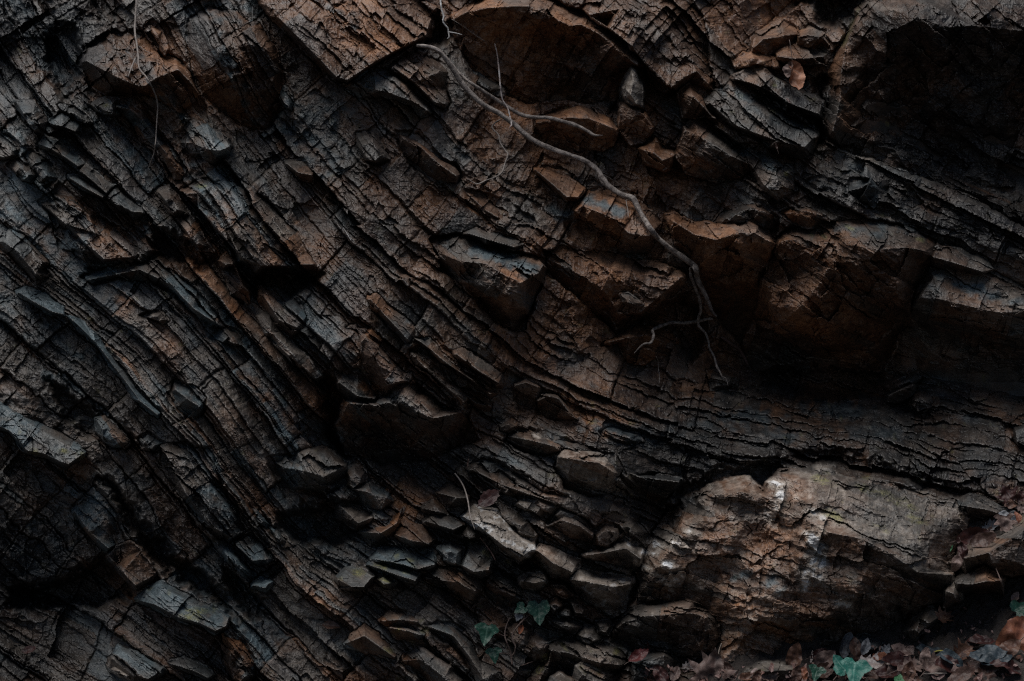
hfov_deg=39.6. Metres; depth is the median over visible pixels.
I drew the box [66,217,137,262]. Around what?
rock block
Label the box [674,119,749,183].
rock block
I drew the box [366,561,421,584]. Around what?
flat rock
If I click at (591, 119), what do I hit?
rock block
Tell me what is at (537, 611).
ivy plant
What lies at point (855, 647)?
dead leaf
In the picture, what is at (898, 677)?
green leaf
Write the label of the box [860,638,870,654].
dead leaf
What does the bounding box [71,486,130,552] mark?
flat rock
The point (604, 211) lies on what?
rock block
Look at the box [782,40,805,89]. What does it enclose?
dead leaf
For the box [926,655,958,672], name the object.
dead leaf
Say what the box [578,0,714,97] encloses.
rock outcrop
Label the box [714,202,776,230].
rock block
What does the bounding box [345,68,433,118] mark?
flat rock
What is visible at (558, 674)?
stone
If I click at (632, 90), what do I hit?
rock spire
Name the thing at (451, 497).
rock block
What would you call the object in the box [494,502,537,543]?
flat rock
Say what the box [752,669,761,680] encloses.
dead leaf
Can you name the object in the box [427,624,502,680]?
flat rock
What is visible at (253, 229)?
rock outcrop
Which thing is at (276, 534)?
flat rock
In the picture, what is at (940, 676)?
leaf litter
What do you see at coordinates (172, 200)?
rock block
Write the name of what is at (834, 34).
stone
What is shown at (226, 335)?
flat rock
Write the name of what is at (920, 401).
stone
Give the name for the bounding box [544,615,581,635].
stone
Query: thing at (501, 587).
rock block
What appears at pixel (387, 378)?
rock block
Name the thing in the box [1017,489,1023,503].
dead leaf
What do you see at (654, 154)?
rock fragment
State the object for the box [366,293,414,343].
flat rock
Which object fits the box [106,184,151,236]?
rock block
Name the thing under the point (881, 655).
dead leaf
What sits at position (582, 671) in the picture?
stone
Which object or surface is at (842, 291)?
boulder
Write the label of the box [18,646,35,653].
dead leaf
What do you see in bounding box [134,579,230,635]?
flat rock
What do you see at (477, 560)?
rock block
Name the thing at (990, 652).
dead leaf
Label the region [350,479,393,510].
rock block
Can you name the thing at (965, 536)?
dead leaf
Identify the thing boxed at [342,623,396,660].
rock block
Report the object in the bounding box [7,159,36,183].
rock block
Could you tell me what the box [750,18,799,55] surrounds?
stone
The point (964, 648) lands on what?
dead leaf
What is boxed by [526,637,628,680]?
boulder
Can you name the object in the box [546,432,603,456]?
flat rock
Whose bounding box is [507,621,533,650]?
flat rock
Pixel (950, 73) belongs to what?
boulder
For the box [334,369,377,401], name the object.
rock block
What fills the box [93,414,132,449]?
rock fragment
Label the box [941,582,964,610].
stone
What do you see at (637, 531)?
flat rock
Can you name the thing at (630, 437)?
flat rock
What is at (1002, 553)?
rock outcrop
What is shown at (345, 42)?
rock outcrop
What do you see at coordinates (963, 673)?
dead leaf
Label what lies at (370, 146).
rock block
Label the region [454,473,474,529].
dry twig
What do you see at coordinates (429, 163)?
rock outcrop
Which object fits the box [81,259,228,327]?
rock outcrop
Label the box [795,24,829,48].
stone
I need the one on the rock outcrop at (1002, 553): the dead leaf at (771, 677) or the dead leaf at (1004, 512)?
the dead leaf at (1004, 512)
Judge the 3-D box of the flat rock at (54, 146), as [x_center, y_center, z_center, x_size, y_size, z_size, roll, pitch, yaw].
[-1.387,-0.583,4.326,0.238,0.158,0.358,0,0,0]
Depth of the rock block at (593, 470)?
3.99 m
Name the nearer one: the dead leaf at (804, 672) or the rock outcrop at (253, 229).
the dead leaf at (804, 672)
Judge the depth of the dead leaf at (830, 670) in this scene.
3.76 m
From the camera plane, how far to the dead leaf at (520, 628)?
3.89 m
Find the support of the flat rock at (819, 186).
on the rock block at (806, 218)
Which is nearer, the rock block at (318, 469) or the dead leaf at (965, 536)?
the dead leaf at (965, 536)
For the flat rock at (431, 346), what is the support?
on the flat rock
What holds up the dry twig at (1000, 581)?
on the rock block at (983, 579)
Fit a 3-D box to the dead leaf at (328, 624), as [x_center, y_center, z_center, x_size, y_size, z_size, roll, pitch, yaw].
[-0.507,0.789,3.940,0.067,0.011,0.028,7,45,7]
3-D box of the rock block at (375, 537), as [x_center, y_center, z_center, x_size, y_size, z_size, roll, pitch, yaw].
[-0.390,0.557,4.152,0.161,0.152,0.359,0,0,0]
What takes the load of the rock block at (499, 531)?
on the rock block at (501, 587)
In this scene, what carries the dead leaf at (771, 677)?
on the stone at (780, 667)
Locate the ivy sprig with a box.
[809,655,871,680]
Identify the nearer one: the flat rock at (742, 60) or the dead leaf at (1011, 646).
the dead leaf at (1011, 646)
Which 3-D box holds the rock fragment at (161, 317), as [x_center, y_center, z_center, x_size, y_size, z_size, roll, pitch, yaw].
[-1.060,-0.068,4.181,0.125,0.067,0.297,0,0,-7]
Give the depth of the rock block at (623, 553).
4.04 m
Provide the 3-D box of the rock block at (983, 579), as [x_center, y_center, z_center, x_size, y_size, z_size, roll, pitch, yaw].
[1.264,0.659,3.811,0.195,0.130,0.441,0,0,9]
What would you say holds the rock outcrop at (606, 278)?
attached to the cliff
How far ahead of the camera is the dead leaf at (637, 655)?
3.88 m
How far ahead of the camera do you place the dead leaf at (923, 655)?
3.63 m
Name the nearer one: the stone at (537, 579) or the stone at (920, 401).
the stone at (537, 579)
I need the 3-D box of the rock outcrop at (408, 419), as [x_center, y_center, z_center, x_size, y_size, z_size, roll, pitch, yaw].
[-0.317,0.254,4.240,0.463,0.298,0.605,0,0,0]
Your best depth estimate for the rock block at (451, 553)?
3.94 m
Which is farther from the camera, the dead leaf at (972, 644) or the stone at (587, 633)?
the stone at (587, 633)
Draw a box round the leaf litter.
[644,607,1023,680]
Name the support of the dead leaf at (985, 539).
on the rock outcrop at (1002, 553)
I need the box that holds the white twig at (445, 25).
[440,0,461,38]
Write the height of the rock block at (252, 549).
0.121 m
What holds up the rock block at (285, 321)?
on the flat rock at (290, 349)
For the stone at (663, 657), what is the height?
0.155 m
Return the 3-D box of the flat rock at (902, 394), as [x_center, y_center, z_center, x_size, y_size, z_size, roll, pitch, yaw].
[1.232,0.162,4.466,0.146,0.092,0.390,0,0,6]
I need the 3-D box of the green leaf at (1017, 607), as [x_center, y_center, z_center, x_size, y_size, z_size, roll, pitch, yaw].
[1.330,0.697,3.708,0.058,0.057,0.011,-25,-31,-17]
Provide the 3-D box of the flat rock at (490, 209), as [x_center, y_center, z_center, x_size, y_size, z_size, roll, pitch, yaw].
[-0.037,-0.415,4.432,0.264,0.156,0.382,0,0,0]
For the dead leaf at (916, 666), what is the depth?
3.65 m
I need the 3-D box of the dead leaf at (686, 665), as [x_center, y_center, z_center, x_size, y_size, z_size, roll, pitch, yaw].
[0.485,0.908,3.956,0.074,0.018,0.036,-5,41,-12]
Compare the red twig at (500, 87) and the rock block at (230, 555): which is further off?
the red twig at (500, 87)
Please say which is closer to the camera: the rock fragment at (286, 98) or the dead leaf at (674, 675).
the dead leaf at (674, 675)
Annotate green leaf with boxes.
[894,674,903,680]
[1010,600,1023,616]
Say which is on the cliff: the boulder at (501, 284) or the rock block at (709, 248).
the boulder at (501, 284)
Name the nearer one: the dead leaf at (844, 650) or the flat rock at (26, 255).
the dead leaf at (844, 650)
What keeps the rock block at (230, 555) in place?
on the rock block at (262, 583)
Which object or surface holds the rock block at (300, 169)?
on the cliff
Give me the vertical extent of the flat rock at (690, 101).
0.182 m
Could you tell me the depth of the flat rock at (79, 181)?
4.17 m
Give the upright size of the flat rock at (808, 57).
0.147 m
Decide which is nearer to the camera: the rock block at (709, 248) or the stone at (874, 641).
the stone at (874, 641)
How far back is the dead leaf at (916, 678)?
3.63 m
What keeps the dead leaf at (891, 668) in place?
on the ground
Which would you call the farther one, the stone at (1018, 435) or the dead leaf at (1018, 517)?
the stone at (1018, 435)
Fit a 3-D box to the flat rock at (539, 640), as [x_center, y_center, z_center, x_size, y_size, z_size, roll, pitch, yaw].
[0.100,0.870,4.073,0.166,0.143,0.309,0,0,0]
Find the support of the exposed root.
attached to the cliff
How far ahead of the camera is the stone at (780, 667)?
3.74 m
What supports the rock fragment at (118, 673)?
on the rock block at (135, 665)
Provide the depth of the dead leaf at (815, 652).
3.81 m
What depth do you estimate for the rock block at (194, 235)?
4.18 m
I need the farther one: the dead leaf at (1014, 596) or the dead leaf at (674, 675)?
the dead leaf at (674, 675)
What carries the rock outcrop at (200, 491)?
attached to the cliff
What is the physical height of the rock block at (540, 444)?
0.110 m
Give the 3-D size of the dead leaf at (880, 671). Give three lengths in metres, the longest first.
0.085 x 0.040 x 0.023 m
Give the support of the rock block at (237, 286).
on the flat rock at (290, 349)
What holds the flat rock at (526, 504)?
on the rock block at (570, 528)
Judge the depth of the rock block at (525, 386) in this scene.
4.15 m
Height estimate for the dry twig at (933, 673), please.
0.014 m
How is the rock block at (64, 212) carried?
on the rock block at (110, 243)
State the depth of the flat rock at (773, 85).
4.40 m
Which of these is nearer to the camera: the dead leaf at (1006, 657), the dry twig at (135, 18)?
the dead leaf at (1006, 657)
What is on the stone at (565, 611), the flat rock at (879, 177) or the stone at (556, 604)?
the stone at (556, 604)
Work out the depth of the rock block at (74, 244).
4.16 m
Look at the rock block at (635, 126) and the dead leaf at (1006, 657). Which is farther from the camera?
the rock block at (635, 126)
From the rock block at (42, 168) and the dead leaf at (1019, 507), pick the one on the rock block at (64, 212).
the rock block at (42, 168)
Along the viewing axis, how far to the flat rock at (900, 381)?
4.43 m
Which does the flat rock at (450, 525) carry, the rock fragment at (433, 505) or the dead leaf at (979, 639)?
the rock fragment at (433, 505)
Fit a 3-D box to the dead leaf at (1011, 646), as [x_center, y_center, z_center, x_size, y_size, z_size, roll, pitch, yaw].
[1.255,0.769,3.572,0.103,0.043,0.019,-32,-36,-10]
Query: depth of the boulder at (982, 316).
4.27 m
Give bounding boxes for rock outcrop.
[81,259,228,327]
[160,443,245,542]
[179,175,316,280]
[186,5,284,130]
[220,624,256,680]
[257,0,437,84]
[332,383,477,460]
[398,134,461,183]
[401,645,466,680]
[547,246,688,334]
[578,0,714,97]
[703,81,820,159]
[734,147,798,203]
[956,516,1023,577]
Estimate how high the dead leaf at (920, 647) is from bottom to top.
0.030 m
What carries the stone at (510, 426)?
on the rock block at (540, 444)
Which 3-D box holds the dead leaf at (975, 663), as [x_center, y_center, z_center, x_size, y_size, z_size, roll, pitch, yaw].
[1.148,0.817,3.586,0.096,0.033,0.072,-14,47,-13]
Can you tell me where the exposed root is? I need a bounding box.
[416,44,748,384]
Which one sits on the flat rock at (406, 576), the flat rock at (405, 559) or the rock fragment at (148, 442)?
the flat rock at (405, 559)
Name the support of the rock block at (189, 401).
on the rock outcrop at (200, 491)
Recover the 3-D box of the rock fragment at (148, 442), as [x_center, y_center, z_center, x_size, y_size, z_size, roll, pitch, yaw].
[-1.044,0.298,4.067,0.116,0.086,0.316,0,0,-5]
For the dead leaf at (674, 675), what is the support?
on the cliff
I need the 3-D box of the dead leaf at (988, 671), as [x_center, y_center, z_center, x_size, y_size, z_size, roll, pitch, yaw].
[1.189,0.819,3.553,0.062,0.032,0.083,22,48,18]
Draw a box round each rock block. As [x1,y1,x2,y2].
[0,134,19,159]
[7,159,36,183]
[14,99,47,135]
[27,150,57,182]
[41,198,109,235]
[50,214,100,269]
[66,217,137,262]
[80,29,206,123]
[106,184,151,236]
[107,643,168,680]
[116,94,183,180]
[156,184,191,217]
[171,379,205,417]
[175,213,216,253]
[180,119,232,166]
[211,539,257,581]
[217,250,251,304]
[233,533,273,565]
[250,575,273,592]
[256,282,303,338]
[275,445,347,495]
[283,157,314,184]
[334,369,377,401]
[334,502,372,531]
[334,566,375,592]
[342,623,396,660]
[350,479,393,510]
[355,130,390,165]
[356,507,404,546]
[360,327,407,395]
[377,609,418,626]
[394,515,436,548]
[422,566,482,601]
[434,482,470,517]
[435,541,466,566]
[452,347,504,388]
[459,503,535,564]
[461,541,493,579]
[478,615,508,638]
[482,569,522,607]
[509,430,560,456]
[513,378,543,398]
[533,542,582,581]
[534,100,618,151]
[535,392,579,419]
[546,516,594,553]
[554,448,617,493]
[568,187,662,255]
[568,565,637,619]
[580,540,644,571]
[593,523,624,547]
[602,323,680,365]
[611,598,720,657]
[616,100,655,146]
[663,210,775,338]
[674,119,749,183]
[706,365,739,390]
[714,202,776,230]
[780,207,824,229]
[954,565,1005,595]
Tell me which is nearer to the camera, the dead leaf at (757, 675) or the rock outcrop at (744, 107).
the dead leaf at (757, 675)
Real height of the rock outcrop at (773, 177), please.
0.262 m
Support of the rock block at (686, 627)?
on the ground
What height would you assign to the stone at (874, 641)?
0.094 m
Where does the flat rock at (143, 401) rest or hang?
attached to the cliff
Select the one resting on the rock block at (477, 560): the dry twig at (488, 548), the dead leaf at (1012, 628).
the dry twig at (488, 548)
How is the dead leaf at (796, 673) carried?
on the ground
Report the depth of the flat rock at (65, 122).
4.27 m
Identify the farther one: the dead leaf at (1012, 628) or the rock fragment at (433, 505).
the rock fragment at (433, 505)
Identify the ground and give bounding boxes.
[679,576,1023,680]
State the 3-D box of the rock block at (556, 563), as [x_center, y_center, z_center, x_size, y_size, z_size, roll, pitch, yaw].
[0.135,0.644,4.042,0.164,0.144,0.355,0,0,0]
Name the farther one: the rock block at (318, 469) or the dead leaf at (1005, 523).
the rock block at (318, 469)
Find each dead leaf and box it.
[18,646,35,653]
[321,620,339,628]
[477,488,501,506]
[518,624,523,633]
[624,648,648,664]
[647,673,655,680]
[653,664,669,680]
[669,666,679,680]
[679,662,693,669]
[688,648,736,680]
[724,661,734,679]
[738,672,753,680]
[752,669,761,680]
[761,673,778,680]
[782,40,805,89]
[786,641,801,665]
[791,665,801,680]
[799,666,807,680]
[805,648,828,659]
[807,662,833,677]
[814,650,835,668]
[839,632,852,657]
[849,636,860,659]
[858,652,889,668]
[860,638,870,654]
[863,669,877,678]
[867,664,899,677]
[872,652,886,660]
[881,644,890,653]
[881,651,912,665]
[885,665,900,680]
[887,655,924,674]
[891,643,913,655]
[902,661,915,680]
[906,645,913,656]
[907,673,922,680]
[912,643,940,653]
[919,647,930,671]
[920,649,946,676]
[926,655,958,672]
[935,605,954,622]
[936,648,962,666]
[947,666,974,680]
[948,527,988,544]
[951,553,962,571]
[951,652,980,671]
[953,638,976,659]
[957,538,968,559]
[960,645,1007,662]
[966,532,996,546]
[967,634,995,644]
[967,642,979,646]
[970,651,1012,664]
[977,661,1001,680]
[982,519,998,529]
[990,658,1020,674]
[994,513,1019,531]
[995,484,1019,503]
[995,616,1023,659]
[998,510,1008,515]
[999,637,1023,655]
[1002,499,1016,508]
[1009,510,1015,519]
[1011,592,1018,600]
[1014,511,1021,522]
[1015,504,1023,512]
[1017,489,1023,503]
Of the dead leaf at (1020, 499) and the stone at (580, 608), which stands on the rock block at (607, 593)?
the stone at (580, 608)
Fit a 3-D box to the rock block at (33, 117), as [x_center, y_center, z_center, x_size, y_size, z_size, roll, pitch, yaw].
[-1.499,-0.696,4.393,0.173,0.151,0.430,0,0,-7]
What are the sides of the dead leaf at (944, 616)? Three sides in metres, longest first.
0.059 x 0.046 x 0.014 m
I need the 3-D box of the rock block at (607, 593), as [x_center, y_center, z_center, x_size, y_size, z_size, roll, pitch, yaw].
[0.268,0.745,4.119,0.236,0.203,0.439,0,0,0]
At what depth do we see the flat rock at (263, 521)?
4.00 m
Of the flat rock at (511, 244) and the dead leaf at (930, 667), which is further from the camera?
the flat rock at (511, 244)
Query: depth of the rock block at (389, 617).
3.90 m
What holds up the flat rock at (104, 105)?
on the rock block at (133, 110)
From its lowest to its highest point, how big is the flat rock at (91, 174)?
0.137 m
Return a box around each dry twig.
[128,0,157,168]
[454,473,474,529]
[480,537,495,559]
[923,673,946,674]
[996,569,1003,595]
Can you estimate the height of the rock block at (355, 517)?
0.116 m
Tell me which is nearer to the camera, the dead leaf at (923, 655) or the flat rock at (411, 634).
the dead leaf at (923, 655)
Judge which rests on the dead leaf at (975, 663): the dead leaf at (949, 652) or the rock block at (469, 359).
the dead leaf at (949, 652)
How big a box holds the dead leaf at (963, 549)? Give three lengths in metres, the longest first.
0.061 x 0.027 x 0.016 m
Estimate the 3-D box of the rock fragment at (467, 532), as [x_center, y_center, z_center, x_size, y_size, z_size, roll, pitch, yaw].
[-0.129,0.558,4.072,0.100,0.078,0.299,0,0,0]
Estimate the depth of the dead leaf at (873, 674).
3.65 m
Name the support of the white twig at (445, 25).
hanging from the rock outcrop at (345, 42)
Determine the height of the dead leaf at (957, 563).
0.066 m
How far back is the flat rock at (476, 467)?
4.04 m
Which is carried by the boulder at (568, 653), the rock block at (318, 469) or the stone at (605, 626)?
the stone at (605, 626)
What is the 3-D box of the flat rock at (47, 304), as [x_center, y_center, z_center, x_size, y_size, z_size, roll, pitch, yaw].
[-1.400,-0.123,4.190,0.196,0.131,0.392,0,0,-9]
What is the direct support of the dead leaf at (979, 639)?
on the ground
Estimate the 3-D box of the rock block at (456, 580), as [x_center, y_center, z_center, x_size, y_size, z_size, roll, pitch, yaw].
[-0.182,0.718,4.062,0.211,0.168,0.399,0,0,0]
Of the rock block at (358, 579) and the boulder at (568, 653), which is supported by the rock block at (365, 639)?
the rock block at (358, 579)
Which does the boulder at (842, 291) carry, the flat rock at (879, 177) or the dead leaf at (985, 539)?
the flat rock at (879, 177)
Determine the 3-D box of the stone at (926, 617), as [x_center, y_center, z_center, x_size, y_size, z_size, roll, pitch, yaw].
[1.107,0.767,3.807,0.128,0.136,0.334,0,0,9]
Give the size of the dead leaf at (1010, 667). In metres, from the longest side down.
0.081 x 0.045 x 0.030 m
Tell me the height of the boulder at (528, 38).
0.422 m
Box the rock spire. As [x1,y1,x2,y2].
[618,66,645,109]
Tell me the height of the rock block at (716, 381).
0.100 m
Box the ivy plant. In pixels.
[474,600,549,664]
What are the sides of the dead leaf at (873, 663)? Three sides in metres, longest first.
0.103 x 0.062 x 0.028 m
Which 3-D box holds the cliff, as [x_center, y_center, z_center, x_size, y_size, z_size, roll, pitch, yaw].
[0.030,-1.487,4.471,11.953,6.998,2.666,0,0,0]
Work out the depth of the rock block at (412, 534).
4.01 m
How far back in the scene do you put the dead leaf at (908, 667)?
3.63 m
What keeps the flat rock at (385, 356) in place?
on the rock outcrop at (408, 419)
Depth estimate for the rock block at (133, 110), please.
4.28 m
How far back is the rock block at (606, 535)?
4.02 m
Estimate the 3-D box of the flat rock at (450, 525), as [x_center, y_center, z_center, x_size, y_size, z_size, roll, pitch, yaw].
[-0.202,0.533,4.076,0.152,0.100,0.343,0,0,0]
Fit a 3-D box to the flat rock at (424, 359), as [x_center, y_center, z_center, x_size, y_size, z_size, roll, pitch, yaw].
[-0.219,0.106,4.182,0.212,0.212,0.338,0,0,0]
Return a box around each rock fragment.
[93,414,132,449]
[106,664,130,679]
[138,434,162,451]
[145,310,169,324]
[278,84,294,110]
[345,463,367,487]
[374,573,398,589]
[420,497,449,515]
[453,523,480,541]
[490,472,514,495]
[618,291,644,308]
[637,137,674,172]
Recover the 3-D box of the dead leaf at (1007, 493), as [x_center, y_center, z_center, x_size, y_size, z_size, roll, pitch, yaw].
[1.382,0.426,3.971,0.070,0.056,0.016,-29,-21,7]
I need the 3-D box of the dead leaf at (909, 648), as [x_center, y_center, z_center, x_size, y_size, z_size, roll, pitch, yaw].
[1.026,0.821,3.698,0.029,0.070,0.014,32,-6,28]
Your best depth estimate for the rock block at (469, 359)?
4.09 m
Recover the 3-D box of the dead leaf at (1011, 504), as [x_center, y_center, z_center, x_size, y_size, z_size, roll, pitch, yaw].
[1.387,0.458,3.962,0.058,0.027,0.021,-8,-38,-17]
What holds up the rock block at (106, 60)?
on the rock block at (206, 142)
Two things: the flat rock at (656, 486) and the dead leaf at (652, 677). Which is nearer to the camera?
the dead leaf at (652, 677)
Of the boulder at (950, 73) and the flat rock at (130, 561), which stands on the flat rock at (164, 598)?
the flat rock at (130, 561)
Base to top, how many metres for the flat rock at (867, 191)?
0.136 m
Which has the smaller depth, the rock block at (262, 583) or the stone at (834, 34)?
the rock block at (262, 583)
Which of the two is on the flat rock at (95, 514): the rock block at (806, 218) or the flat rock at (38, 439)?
the flat rock at (38, 439)
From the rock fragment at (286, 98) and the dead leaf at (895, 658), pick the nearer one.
the dead leaf at (895, 658)
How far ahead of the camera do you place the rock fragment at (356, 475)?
4.11 m
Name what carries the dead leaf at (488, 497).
on the rock block at (499, 531)
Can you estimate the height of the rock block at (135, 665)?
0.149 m
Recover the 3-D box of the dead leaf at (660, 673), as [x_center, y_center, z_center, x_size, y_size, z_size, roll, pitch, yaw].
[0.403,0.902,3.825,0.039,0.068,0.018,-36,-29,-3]
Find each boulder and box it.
[436,233,546,331]
[450,0,643,103]
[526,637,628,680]
[634,462,970,662]
[740,218,935,372]
[820,0,1023,226]
[888,266,1023,380]
[957,491,1009,518]
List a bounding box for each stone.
[497,417,518,433]
[517,568,548,590]
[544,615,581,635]
[546,667,573,680]
[548,596,564,614]
[550,582,574,599]
[555,602,574,618]
[565,594,591,619]
[570,661,613,680]
[575,622,602,643]
[594,618,614,636]
[630,648,680,680]
[737,659,800,680]
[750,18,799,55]
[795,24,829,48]
[826,25,846,42]
[853,632,885,652]
[903,604,938,641]
[907,387,932,413]
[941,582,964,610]
[1013,419,1023,447]
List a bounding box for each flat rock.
[0,228,49,284]
[0,402,86,469]
[14,285,65,316]
[38,132,85,171]
[47,112,82,134]
[57,103,93,126]
[66,315,161,418]
[67,172,107,199]
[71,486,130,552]
[78,161,116,193]
[90,96,120,116]
[104,539,156,590]
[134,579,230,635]
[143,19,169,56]
[167,655,215,680]
[212,326,249,347]
[244,302,324,383]
[253,508,270,528]
[268,526,285,543]
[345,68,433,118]
[346,323,415,383]
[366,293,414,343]
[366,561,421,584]
[368,545,437,570]
[387,625,425,642]
[388,49,450,109]
[410,346,468,404]
[414,337,498,398]
[421,514,465,535]
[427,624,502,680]
[462,227,523,251]
[462,462,557,505]
[466,193,531,227]
[472,70,506,96]
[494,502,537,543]
[499,494,546,517]
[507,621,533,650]
[528,624,569,662]
[533,165,585,201]
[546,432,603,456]
[600,426,644,444]
[614,517,652,547]
[630,473,683,502]
[675,82,717,122]
[728,66,826,121]
[730,51,780,70]
[774,43,827,66]
[810,181,848,194]
[817,153,921,207]
[848,178,880,208]
[876,370,921,391]
[885,383,917,403]
[930,241,994,274]
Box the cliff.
[0,0,1023,680]
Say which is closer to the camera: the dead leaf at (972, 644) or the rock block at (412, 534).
the dead leaf at (972, 644)
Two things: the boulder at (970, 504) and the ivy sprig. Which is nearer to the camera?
the ivy sprig
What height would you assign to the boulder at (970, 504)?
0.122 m
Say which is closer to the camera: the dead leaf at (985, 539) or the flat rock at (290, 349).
the dead leaf at (985, 539)
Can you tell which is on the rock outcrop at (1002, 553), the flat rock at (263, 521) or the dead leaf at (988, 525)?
the dead leaf at (988, 525)
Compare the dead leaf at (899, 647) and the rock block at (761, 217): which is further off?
the rock block at (761, 217)
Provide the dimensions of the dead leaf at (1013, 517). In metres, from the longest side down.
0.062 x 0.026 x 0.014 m
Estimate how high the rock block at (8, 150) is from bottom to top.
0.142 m
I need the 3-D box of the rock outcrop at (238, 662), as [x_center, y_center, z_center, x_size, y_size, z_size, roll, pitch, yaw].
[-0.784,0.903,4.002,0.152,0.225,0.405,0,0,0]
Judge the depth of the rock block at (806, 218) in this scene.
4.29 m
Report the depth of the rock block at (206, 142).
4.25 m
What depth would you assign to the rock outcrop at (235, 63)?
4.30 m
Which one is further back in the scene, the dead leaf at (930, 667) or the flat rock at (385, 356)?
the flat rock at (385, 356)
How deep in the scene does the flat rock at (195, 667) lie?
3.89 m
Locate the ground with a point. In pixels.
(983, 608)
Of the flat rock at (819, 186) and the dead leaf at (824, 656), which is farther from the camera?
the flat rock at (819, 186)
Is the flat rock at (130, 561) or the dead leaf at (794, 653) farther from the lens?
the flat rock at (130, 561)
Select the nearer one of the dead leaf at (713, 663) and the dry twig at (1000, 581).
the dry twig at (1000, 581)
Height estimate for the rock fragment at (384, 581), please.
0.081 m
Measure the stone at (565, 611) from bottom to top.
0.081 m
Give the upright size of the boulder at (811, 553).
0.602 m
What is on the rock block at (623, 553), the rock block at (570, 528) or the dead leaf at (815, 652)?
the rock block at (570, 528)
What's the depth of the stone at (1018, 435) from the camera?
4.16 m
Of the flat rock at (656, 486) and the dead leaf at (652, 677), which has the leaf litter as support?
the dead leaf at (652, 677)
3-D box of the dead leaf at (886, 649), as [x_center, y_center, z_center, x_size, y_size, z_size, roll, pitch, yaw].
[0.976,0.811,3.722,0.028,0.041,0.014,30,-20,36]
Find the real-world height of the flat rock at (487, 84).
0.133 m
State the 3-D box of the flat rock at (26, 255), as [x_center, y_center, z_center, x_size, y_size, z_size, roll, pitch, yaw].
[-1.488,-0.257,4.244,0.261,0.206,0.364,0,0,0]
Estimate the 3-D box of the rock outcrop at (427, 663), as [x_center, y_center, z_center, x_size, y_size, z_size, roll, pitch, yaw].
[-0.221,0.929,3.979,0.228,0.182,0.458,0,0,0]
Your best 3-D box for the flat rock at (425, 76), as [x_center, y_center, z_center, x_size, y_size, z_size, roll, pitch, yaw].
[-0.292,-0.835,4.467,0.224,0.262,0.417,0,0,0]
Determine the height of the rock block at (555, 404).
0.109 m
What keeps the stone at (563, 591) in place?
on the stone at (580, 608)
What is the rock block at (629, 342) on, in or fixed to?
on the cliff
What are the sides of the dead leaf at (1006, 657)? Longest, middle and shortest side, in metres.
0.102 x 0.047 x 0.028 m
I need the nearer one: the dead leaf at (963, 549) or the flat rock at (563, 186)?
the dead leaf at (963, 549)
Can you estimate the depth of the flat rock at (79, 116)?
4.30 m
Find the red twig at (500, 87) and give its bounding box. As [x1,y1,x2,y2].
[495,44,511,128]
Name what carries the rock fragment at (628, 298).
on the rock outcrop at (606, 278)
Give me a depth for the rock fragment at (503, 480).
4.04 m
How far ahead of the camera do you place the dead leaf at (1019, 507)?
3.97 m
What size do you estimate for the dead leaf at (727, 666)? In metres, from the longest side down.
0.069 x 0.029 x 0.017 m

